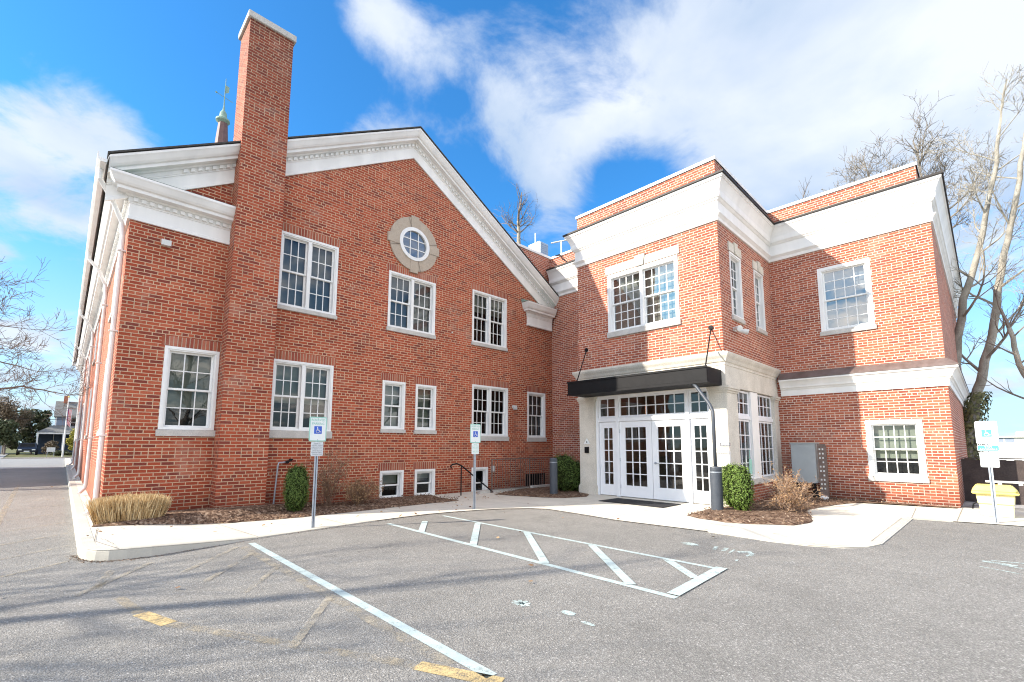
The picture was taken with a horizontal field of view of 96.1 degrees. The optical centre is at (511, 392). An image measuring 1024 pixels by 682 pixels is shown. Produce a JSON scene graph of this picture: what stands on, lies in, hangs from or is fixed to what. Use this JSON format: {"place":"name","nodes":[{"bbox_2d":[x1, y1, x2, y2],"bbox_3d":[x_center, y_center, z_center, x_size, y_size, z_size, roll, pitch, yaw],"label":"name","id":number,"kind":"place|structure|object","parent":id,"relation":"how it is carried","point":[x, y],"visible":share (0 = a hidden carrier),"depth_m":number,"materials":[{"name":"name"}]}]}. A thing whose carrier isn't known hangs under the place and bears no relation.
{"place":"outdoors","nodes":[
{"label":"outdoors","id":0,"kind":"place"},
{"bbox_2d":[0,458,71,467],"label":"road","id":1,"kind":"structure","parent":0,"point":[32,463],"depth_m":34.28,"materials":[{"name":"concrete"}]},
{"bbox_2d":[0,448,71,468],"bbox_3d":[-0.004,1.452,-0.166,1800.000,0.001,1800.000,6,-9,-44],"label":"ground","id":2,"kind":"structure","parent":0,"point":[12,453],"depth_m":58.69,"materials":[{"name":"green plant"}]},
{"bbox_2d":[0,396,8,452],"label":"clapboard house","id":3,"kind":"structure","parent":2,"relation":"on","point":[3,418],"depth_m":69.54,"materials":[{"name":"grey"}]},
{"bbox_2d":[0,418,22,454],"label":"evergreen tree","id":4,"kind":"object","parent":2,"relation":"on","point":[10,437],"visible":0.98,"depth_m":60.34,"materials":[{"name":"green plant"}]},
{"bbox_2d":[0,392,35,453],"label":"brush tree","id":5,"kind":"object","parent":2,"relation":"on","point":[9,411],"visible":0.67,"depth_m":63.44,"materials":[{"name":"brown plant"}]},
{"bbox_2d":[16,443,37,454],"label":"parked car","id":6,"kind":"object","parent":2,"relation":"on","point":[27,447],"visible":0.99,"depth_m":60.80,"materials":[{"name":"paint"}]},
{"bbox_2d":[17,408,52,453],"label":"evergreen tree","id":7,"kind":"object","parent":2,"relation":"on","point":[29,435],"visible":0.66,"depth_m":67.41,"materials":[{"name":"green plant"}]},
{"bbox_2d":[1,457,71,458],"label":"kerb","id":8,"kind":"structure","parent":2,"relation":"on","point":[33,457],"depth_m":45.47,"materials":[{"name":"concrete"}]},
{"bbox_2d":[41,440,59,454],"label":"bare shrub","id":9,"kind":"object","parent":2,"relation":"on","point":[53,444],"visible":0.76,"depth_m":58.95,"materials":[{"name":"brown plant"}]},
{"bbox_2d":[46,447,54,456],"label":"yard sign","id":10,"kind":"object","parent":2,"relation":"on","point":[50,449],"visible":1,"depth_m":52.78,"materials":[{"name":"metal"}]},
{"bbox_2d":[48,450,71,455],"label":"shrub","id":11,"kind":"object","parent":2,"relation":"on","point":[58,453],"visible":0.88,"depth_m":55.30,"materials":[{"name":"green plant"}]},
{"bbox_2d":[61,396,71,456],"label":"flagpole","id":12,"kind":"object","parent":2,"relation":"on","point":[69,412],"visible":0.96,"depth_m":53.20,"materials":[{"name":"white metal"}]},
{"bbox_2d":[65,428,74,449],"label":"golden conifer","id":13,"kind":"object","parent":2,"relation":"on","point":[70,440],"visible":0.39,"depth_m":57.32,"materials":[{"name":"yellow plant"}]},
{"bbox_2d":[69,9,558,516],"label":"gabled brick building","id":14,"kind":"structure","parent":2,"relation":"on","point":[259,290],"depth_m":11.35,"materials":[{"name":"red brick"}]},
{"bbox_2d":[78,399,84,439],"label":"window","id":15,"kind":"structure","parent":14,"relation":"in","point":[84,399],"depth_m":21.99,"materials":[{"name":"white paint"}]},
{"bbox_2d":[84,383,92,438],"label":"window","id":16,"kind":"structure","parent":14,"relation":"in","point":[85,437],"depth_m":16.02,"materials":[{"name":"white paint"}]},
{"bbox_2d":[92,320,99,365],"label":"window","id":17,"kind":"structure","parent":14,"relation":"in","point":[93,362],"depth_m":16.28,"materials":[{"name":"white paint"}]},
{"bbox_2d":[96,352,107,435],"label":"window","id":18,"kind":"structure","parent":14,"relation":"in","point":[98,432],"depth_m":10.60,"materials":[{"name":"white paint"}]},
{"bbox_2d":[108,263,116,322],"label":"window","id":19,"kind":"structure","parent":14,"relation":"in","point":[109,320],"depth_m":10.87,"materials":[{"name":"white paint"}]},
{"bbox_2d":[155,335,221,436],"bbox_3d":[-6.677,-0.100,9.511,1.060,2.005,0.350,6,-9,-44],"label":"window","id":20,"kind":"structure","parent":14,"relation":"in","point":[187,407],"depth_m":9.54,"materials":[{"name":"glass"}]},
{"bbox_2d":[215,83,232,141],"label":"church steeple","id":21,"kind":"object","parent":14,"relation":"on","point":[222,120],"visible":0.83,"depth_m":53.13,"materials":[{"name":"white metal"}]},
{"bbox_2d":[269,350,335,437],"bbox_3d":[-5.077,0.085,11.053,1.540,2.015,0.350,6,-9,-44],"label":"window","id":22,"kind":"structure","parent":14,"relation":"in","point":[302,385],"depth_m":11.01,"materials":[{"name":"glass"}]},
{"bbox_2d":[277,222,340,319],"bbox_3d":[-5.073,-2.940,11.395,1.530,2.105,0.350,6,-9,-44],"label":"window","id":23,"kind":"structure","parent":14,"relation":"in","point":[308,272],"depth_m":11.38,"materials":[{"name":"glass"}]},
{"bbox_2d":[378,462,405,497],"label":"window","id":24,"kind":"structure","parent":14,"relation":"in","point":[393,480],"depth_m":12.57,"materials":[{"name":"white paint"}]},
{"bbox_2d":[380,372,406,432],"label":"window","id":25,"kind":"structure","parent":14,"relation":"in","point":[394,385],"depth_m":12.78,"materials":[{"name":"white paint"}]},
{"bbox_2d":[386,263,436,338],"bbox_3d":[-2.967,-2.594,13.413,1.680,1.925,0.350,6,-9,-44],"label":"window","id":26,"kind":"structure","parent":14,"relation":"in","point":[411,296],"depth_m":13.38,"materials":[{"name":"white paint"}]},
{"bbox_2d":[387,215,438,273],"bbox_3d":[-2.864,-4.333,13.495,1.720,1.720,0.095,6,-9,-44],"label":"round window","id":27,"kind":"structure","parent":14,"relation":"in","point":[412,243],"depth_m":13.46,"materials":[{"name":"beige stone"}]},
{"bbox_2d":[413,462,436,494],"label":"window","id":28,"kind":"structure","parent":14,"relation":"in","point":[424,480],"depth_m":13.30,"materials":[{"name":"white paint"}]},
{"bbox_2d":[414,377,437,433],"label":"window","id":29,"kind":"structure","parent":14,"relation":"in","point":[425,395],"depth_m":13.50,"materials":[{"name":"white paint"}]},
{"bbox_2d":[470,460,488,491],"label":"window","id":30,"kind":"structure","parent":14,"relation":"in","point":[481,466],"depth_m":14.74,"materials":[{"name":"white paint"}]},
{"bbox_2d":[471,283,507,351],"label":"window","id":31,"kind":"structure","parent":14,"relation":"in","point":[489,306],"depth_m":15.49,"materials":[{"name":"white paint"}]},
{"bbox_2d":[471,378,508,440],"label":"window","id":32,"kind":"structure","parent":14,"relation":"in","point":[489,397],"depth_m":15.24,"materials":[{"name":"white paint"}]},
{"bbox_2d":[526,386,546,441],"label":"window","id":33,"kind":"structure","parent":14,"relation":"in","point":[533,393],"depth_m":16.81,"materials":[{"name":"white paint"}]},
{"bbox_2d":[493,183,539,243],"bbox_3d":[0.312,-5.620,36.241,4.216,22.300,4.039,4,-8,-32],"label":"bare tree","id":34,"kind":"object","parent":2,"relation":"on","point":[519,222],"visible":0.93,"depth_m":36.67,"materials":[{"name":"grey plant"}]},
{"bbox_2d":[516,155,969,507],"bbox_3d":[4.298,-0.381,21.245,20.500,9.100,23.745,6,-9,-44],"label":"flat roofed brick annex","id":35,"kind":"object","parent":2,"relation":"on","point":[712,311],"visible":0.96,"depth_m":12.55,"materials":[{"name":"red brick"}]},
{"bbox_2d":[529,233,547,255],"bbox_3d":[1.268,-5.806,21.841,0.600,3.600,0.740,6,-9,-44],"label":"rooftop unit","id":36,"kind":"object","parent":35,"relation":"on","point":[540,246],"visible":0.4,"depth_m":21.68,"materials":[{"name":"white paint"}]},
{"bbox_2d":[551,240,566,252],"bbox_3d":[3.737,-5.710,20.094,4.041,3.026,0.071,0,-7,3],"label":"roof railing","id":37,"kind":"object","parent":35,"relation":"on","point":[561,241],"visible":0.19,"depth_m":20.26,"materials":[{"name":"white metal"}]},
{"bbox_2d":[619,420,653,498],"bbox_3d":[3.427,1.836,12.726,0.068,2.093,1.001,6,-9,-44],"label":"door","id":38,"kind":"structure","parent":35,"relation":"in","point":[640,491],"depth_m":12.69,"materials":[{"name":"white paint"}]},
{"bbox_2d":[607,255,680,337],"bbox_3d":[3.709,-2.616,12.973,0.350,1.900,2.260,6,-9,-44],"label":"window","id":39,"kind":"structure","parent":35,"relation":"in","point":[645,297],"depth_m":12.93,"materials":[{"name":"white paint"}]},
{"bbox_2d":[651,419,688,501],"bbox_3d":[4.116,1.754,11.990,0.111,2.093,1.001,6,-9,-44],"label":"door","id":40,"kind":"structure","parent":35,"relation":"in","point":[682,495],"depth_m":12.00,"materials":[{"name":"white paint"}]},
{"bbox_2d":[729,251,745,324],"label":"window","id":41,"kind":"structure","parent":35,"relation":"in","point":[736,290],"depth_m":12.29,"materials":[{"name":"white paint"}]},
{"bbox_2d":[737,390,752,477],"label":"entrance side window","id":42,"kind":"structure","parent":35,"relation":"in","point":[743,417],"depth_m":11.89,"materials":[{"name":"glass"}]},
{"bbox_2d":[753,269,767,335],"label":"window","id":43,"kind":"structure","parent":35,"relation":"in","point":[758,278],"depth_m":13.51,"materials":[{"name":"white paint"}]},
{"bbox_2d":[757,394,774,476],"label":"entrance side window","id":44,"kind":"structure","parent":35,"relation":"in","point":[767,420],"depth_m":13.03,"materials":[{"name":"glass"}]},
{"bbox_2d":[817,257,876,335],"bbox_3d":[9.297,-2.605,12.813,0.350,1.970,1.270,6,-9,-44],"label":"window","id":45,"kind":"structure","parent":35,"relation":"in","point":[845,293],"depth_m":12.84,"materials":[{"name":"glass"}]},
{"bbox_2d":[865,419,929,482],"bbox_3d":[9.830,1.485,11.783,0.350,1.570,1.190,6,-9,-44],"label":"window","id":46,"kind":"structure","parent":35,"relation":"in","point":[895,448],"depth_m":11.81,"materials":[{"name":"white paint"}]},
{"bbox_2d":[799,176,811,199],"bbox_3d":[19.145,-4.804,29.889,4.634,19.333,6.035,-3,-7,23],"label":"bare tree","id":47,"kind":"object","parent":2,"relation":"on","point":[804,191],"visible":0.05,"depth_m":30.66,"materials":[{"name":"grey plant"}]},
{"bbox_2d":[36,396,77,453],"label":"clapboard house","id":48,"kind":"structure","parent":0,"point":[55,432],"depth_m":68.19,"materials":[{"name":"grey wood"}]},
{"bbox_2d":[67,418,75,425],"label":"window","id":49,"kind":"structure","parent":48,"relation":"in","point":[73,419],"depth_m":69.39,"materials":[{"name":"white paint"}]},
{"bbox_2d":[0,467,1023,681],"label":"parking lot","id":50,"kind":"structure","parent":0,"point":[915,600],"depth_m":4.20,"materials":[{"name":"grey asphalt"}]},
{"bbox_2d":[0,485,17,523],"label":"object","id":51,"kind":"object","parent":50,"relation":"on","point":[8,505],"visible":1,"depth_m":10.69,"materials":[{"name":"white paint"}]},
{"bbox_2d":[0,491,66,576],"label":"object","id":52,"kind":"object","parent":50,"relation":"on","point":[30,539],"visible":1,"depth_m":6.23,"materials":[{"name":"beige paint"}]},
{"bbox_2d":[0,257,92,422],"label":"bare tree","id":53,"kind":"object","parent":50,"relation":"on","point":[18,358],"visible":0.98,"depth_m":16.71,"materials":[{"name":"grey plant"}]},
{"bbox_2d":[77,547,331,645],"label":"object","id":54,"kind":"object","parent":50,"relation":"on","point":[265,576],"visible":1,"depth_m":4.73,"materials":[{"name":"beige paint"}]},
{"bbox_2d":[65,458,373,560],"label":"kerb","id":55,"kind":"structure","parent":50,"relation":"on","point":[98,553],"depth_m":6.39,"materials":[{"name":"concrete"}]},
{"bbox_2d":[113,596,418,667],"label":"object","id":56,"kind":"object","parent":50,"relation":"on","point":[272,640],"visible":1,"depth_m":3.47,"materials":[{"name":"yellow paint"}]},
{"bbox_2d":[134,611,504,681],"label":"yellow pavement marking","id":57,"kind":"object","parent":50,"relation":"on","point":[424,668],"visible":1,"depth_m":2.97,"materials":[{"name":"yellow paint"}]},
{"bbox_2d":[242,546,454,665],"bbox_3d":[-2.114,1.998,4.793,0.100,0.001,4.900,6,-9,-44],"label":"parking line","id":58,"kind":"object","parent":50,"relation":"on","point":[365,619],"visible":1,"depth_m":4.06,"materials":[{"name":"beige paint"}]},
{"bbox_2d":[68,496,655,563],"bbox_3d":[-8.612,2.657,10.721,22.776,0.013,6.877,-3,-7,23],"label":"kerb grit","id":59,"kind":"object","parent":50,"relation":"on","point":[76,556],"visible":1,"depth_m":5.95,"materials":[{"name":"brown stone"}]},
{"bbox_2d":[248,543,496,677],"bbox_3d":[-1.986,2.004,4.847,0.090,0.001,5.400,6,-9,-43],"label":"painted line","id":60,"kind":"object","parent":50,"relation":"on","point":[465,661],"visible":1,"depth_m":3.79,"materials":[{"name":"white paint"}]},
{"bbox_2d":[51,486,714,587],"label":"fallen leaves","id":61,"kind":"object","parent":50,"relation":"on","point":[382,511],"visible":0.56,"depth_m":9.00,"materials":[{"name":"brown plant"}]},
{"bbox_2d":[388,515,713,598],"bbox_3d":[0.073,2.248,6.935,1.492,0.001,5.751,6,-9,-44],"label":"painted line","id":62,"kind":"object","parent":50,"relation":"on","point":[600,578],"visible":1,"depth_m":5.98,"materials":[{"name":"white paint"}]},
{"bbox_2d":[513,600,594,625],"bbox_3d":[0.366,1.918,4.039,0.895,0.001,0.176,-5,-8,38],"label":"painted symbol","id":63,"kind":"object","parent":50,"relation":"on","point":[524,603],"visible":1,"depth_m":4.05,"materials":[{"name":"paint"}]},
{"bbox_2d":[418,521,696,583],"bbox_3d":[0.139,2.236,6.866,1.385,0.001,5.309,6,-9,-44],"label":"painted line","id":64,"kind":"object","parent":50,"relation":"on","point":[612,565],"visible":1,"depth_m":6.01,"materials":[{"name":"white paint"}]},
{"bbox_2d":[667,566,726,595],"bbox_3d":[2.029,2.021,4.974,0.130,0.001,1.362,-6,-9,43],"label":"painted line","id":65,"kind":"object","parent":50,"relation":"on","point":[697,580],"visible":1,"depth_m":4.90,"materials":[{"name":"white paint"}]},
{"bbox_2d":[683,542,753,560],"bbox_3d":[2.948,2.196,6.423,0.593,0.001,1.146,2,-7,-16],"label":"painted symbol","id":66,"kind":"object","parent":50,"relation":"on","point":[716,547],"visible":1,"depth_m":6.38,"materials":[{"name":"paint"}]},
{"bbox_2d":[708,517,952,547],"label":"kerb","id":67,"kind":"structure","parent":50,"relation":"on","point":[736,531],"depth_m":7.33,"materials":[{"name":"concrete"}]},
{"bbox_2d":[981,560,1023,573],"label":"painted symbol","id":68,"kind":"object","parent":50,"relation":"on","point":[1004,564],"visible":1,"depth_m":5.67,"materials":[{"name":"paint"}]},
{"bbox_2d":[0,0,1023,442],"label":"sky","id":69,"kind":"structure","parent":0,"point":[582,105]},
{"bbox_2d":[65,458,1023,549],"bbox_3d":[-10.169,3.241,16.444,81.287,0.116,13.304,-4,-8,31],"label":"sidewalk","id":70,"kind":"structure","parent":0,"point":[849,523],"depth_m":9.02,"materials":[{"name":"concrete"}]},
{"bbox_2d":[92,495,458,526],"bbox_3d":[-4.359,2.497,10.126,7.287,0.176,1.704,6,-9,-44],"label":"mulch bed","id":71,"kind":"object","parent":70,"relation":"on","point":[201,515],"visible":0.67,"depth_m":9.09,"materials":[{"name":"brown wood"}]},
{"bbox_2d":[84,490,174,523],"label":"ornamental grass","id":72,"kind":"object","parent":71,"relation":"on","point":[126,507],"depth_m":7.74,"materials":[{"name":"plant"}]},
{"bbox_2d":[282,463,310,511],"bbox_3d":[-4.494,1.967,9.609,0.551,1.007,0.586,6,-9,-44],"label":"boxwood shrub","id":73,"kind":"object","parent":71,"relation":"on","point":[296,495],"visible":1,"depth_m":9.48,"materials":[{"name":"green plant"}]},
{"bbox_2d":[299,441,363,505],"bbox_3d":[-4.121,1.828,10.499,1.234,1.478,1.193,-1,-7,10],"label":"bare shrub","id":74,"kind":"object","parent":71,"relation":"on","point":[327,483],"visible":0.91,"depth_m":10.44,"materials":[{"name":"brown plant"}]},
{"bbox_2d":[337,472,384,503],"bbox_3d":[-3.557,2.221,10.793,1.165,0.823,1.231,2,-7,-15],"label":"bare shrub","id":75,"kind":"object","parent":71,"relation":"on","point":[360,495],"visible":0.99,"depth_m":10.67,"materials":[{"name":"brown plant"}]},
{"bbox_2d":[309,417,326,527],"bbox_3d":[-3.466,1.412,8.114,0.305,1.960,0.054,6,-9,-44],"label":"parking sign","id":76,"kind":"object","parent":70,"relation":"on","point":[317,429],"visible":0.99,"depth_m":8.13,"materials":[{"name":"metal"}]},
{"bbox_2d":[450,463,492,495],"bbox_3d":[-1.159,2.547,13.475,1.634,0.992,0.044,6,-9,-44],"label":"stair handrail","id":77,"kind":"object","parent":70,"relation":"on","point":[471,474],"visible":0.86,"depth_m":13.20,"materials":[{"name":"black metal"}]},
{"bbox_2d":[470,424,480,508],"bbox_3d":[-0.855,1.703,10.519,0.305,1.960,0.054,6,-9,-44],"label":"parking sign","id":78,"kind":"object","parent":70,"relation":"on","point":[475,434],"visible":0.99,"depth_m":10.53,"materials":[{"name":"metal"}]},
{"bbox_2d":[476,484,549,493],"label":"areaway kerb","id":79,"kind":"structure","parent":70,"relation":"on","point":[502,490],"depth_m":14.45,"materials":[{"name":"grey concrete"}]},
{"bbox_2d":[491,457,552,492],"bbox_3d":[0.626,2.701,15.172,3.475,1.080,0.030,6,-9,-44],"label":"picket railing","id":80,"kind":"object","parent":79,"relation":"on","point":[492,489],"visible":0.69,"depth_m":14.70,"materials":[{"name":"black metal"}]},
{"bbox_2d":[497,486,588,497],"bbox_3d":[1.316,3.095,14.685,4.100,0.050,2.834,15,-16,-66],"label":"mulch bed","id":81,"kind":"object","parent":70,"relation":"on","point":[526,491],"visible":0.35,"depth_m":13.35,"materials":[{"name":"brown wood"}]},
{"bbox_2d":[92,484,957,524],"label":"mulch chips","id":82,"kind":"object","parent":81,"relation":"on","point":[806,514],"visible":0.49,"depth_m":10.71,"materials":[{"name":"brown wood"}]},
{"bbox_2d":[549,458,557,493],"bbox_3d":[1.205,2.469,13.352,0.236,1.130,0.236,6,-9,-44],"label":"bollard","id":83,"kind":"object","parent":81,"relation":"on","point":[553,476],"visible":0.97,"depth_m":13.27,"materials":[{"name":"grey metal"}]},
{"bbox_2d":[549,450,579,490],"bbox_3d":[1.643,2.405,14.194,1.208,1.274,1.011,6,-9,-44],"label":"boxwood shrub","id":84,"kind":"object","parent":81,"relation":"on","point":[568,471],"visible":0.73,"depth_m":13.85,"materials":[{"name":"green plant"}]},
{"bbox_2d":[599,498,680,507],"bbox_3d":[3.179,2.763,11.559,0.900,0.012,1.800,6,-9,-44],"label":"doormat","id":85,"kind":"object","parent":70,"relation":"on","point":[641,502],"visible":1,"depth_m":11.51,"materials":[{"name":"black rubber"}]},
{"bbox_2d":[688,500,822,524],"bbox_3d":[5.559,2.561,10.008,4.155,0.070,2.042,6,-9,-44],"label":"mulch bed","id":86,"kind":"object","parent":70,"relation":"on","point":[768,513],"visible":0.73,"depth_m":9.19,"materials":[{"name":"brown wood"}]},
{"bbox_2d":[709,466,723,509],"bbox_3d":[4.428,2.130,9.961,0.256,1.050,0.256,6,-9,-44],"label":"bollard","id":87,"kind":"object","parent":86,"relation":"on","point":[716,488],"visible":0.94,"depth_m":9.88,"materials":[{"name":"grey metal"}]},
{"bbox_2d":[722,462,754,510],"bbox_3d":[4.916,2.052,10.144,0.624,1.046,1.165,-1,-7,9],"label":"yew shrub","id":88,"kind":"object","parent":86,"relation":"on","point":[738,493],"visible":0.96,"depth_m":9.77,"materials":[{"name":"green plant"}]},
{"bbox_2d":[753,461,825,511],"bbox_3d":[5.771,2.018,9.871,1.410,1.108,1.211,0,-7,4],"label":"bare shrub","id":89,"kind":"object","parent":86,"relation":"on","point":[789,500],"visible":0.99,"depth_m":9.68,"materials":[{"name":"brown plant"}]},
{"bbox_2d":[767,496,957,507],"bbox_3d":[8.412,2.744,11.335,2.227,0.020,3.651,6,-9,-44],"label":"mulch bed","id":90,"kind":"object","parent":70,"relation":"on","point":[834,502],"visible":0.6,"depth_m":11.54,"materials":[{"name":"brown wood"}]},
{"bbox_2d":[789,443,829,499],"bbox_3d":[8.141,2.170,12.566,0.520,1.580,0.830,6,-9,-44],"label":"utility cabinet","id":91,"kind":"object","parent":90,"relation":"on","point":[809,460],"visible":0.8,"depth_m":12.45,"materials":[{"name":"grey metal"}]},
{"bbox_2d":[974,421,999,522],"bbox_3d":[9.165,1.532,8.807,0.054,1.960,0.305,6,-9,-44],"label":"parking sign","id":92,"kind":"object","parent":70,"relation":"on","point":[986,432],"visible":1,"depth_m":8.83,"materials":[{"name":"metal"}]},
{"bbox_2d":[971,484,1019,517],"bbox_3d":[10.072,2.252,9.600,0.860,0.628,0.703,6,-9,-44],"label":"storage bin","id":93,"kind":"object","parent":70,"relation":"on","point":[1005,496],"visible":0.81,"depth_m":9.36,"materials":[{"name":"yellow plastic"}]},
{"bbox_2d":[985,480,1023,485],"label":"plank","id":94,"kind":"object","parent":93,"relation":"on","point":[1019,483],"visible":1,"depth_m":9.64,"materials":[{"name":"white paint"}]},
{"bbox_2d":[962,501,1023,508],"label":"yard","id":95,"kind":"structure","parent":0,"point":[967,503],"depth_m":11.35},
{"bbox_2d":[822,90,1012,228],"bbox_3d":[19.610,-5.444,22.972,7.956,19.041,8.436,6,-9,-44],"label":"bare tree","id":96,"kind":"object","parent":95,"relation":"on","point":[915,150],"visible":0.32,"depth_m":22.71,"materials":[{"name":"grey plant"}]},
{"bbox_2d":[913,65,1023,459],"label":"bare tree","id":97,"kind":"object","parent":95,"relation":"on","point":[973,408],"visible":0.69,"depth_m":16.79,"materials":[{"name":"grey plant"}]},
{"bbox_2d":[961,457,1023,504],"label":"board fence","id":98,"kind":"object","parent":95,"relation":"on","point":[974,472],"visible":0.49,"depth_m":11.79,"materials":[{"name":"brown wood"}]},
{"bbox_2d":[963,271,1023,398],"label":"bare tree","id":99,"kind":"object","parent":95,"relation":"on","point":[1014,352],"visible":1,"depth_m":12.36,"materials":[{"name":"grey plant"}]},
{"bbox_2d":[977,431,1023,448],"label":"warehouse","id":100,"kind":"structure","parent":0,"point":[1016,441],"depth_m":81.25,"materials":[{"name":"white"}]},
{"bbox_2d":[1005,438,1013,441],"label":"window","id":101,"kind":"structure","parent":100,"relation":"in","point":[1006,439],"depth_m":81.27,"materials":[{"name":"white"}]},
{"bbox_2d":[977,449,1023,460],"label":"hedge wall","id":102,"kind":"structure","parent":0,"point":[1010,453],"depth_m":40.55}
]}

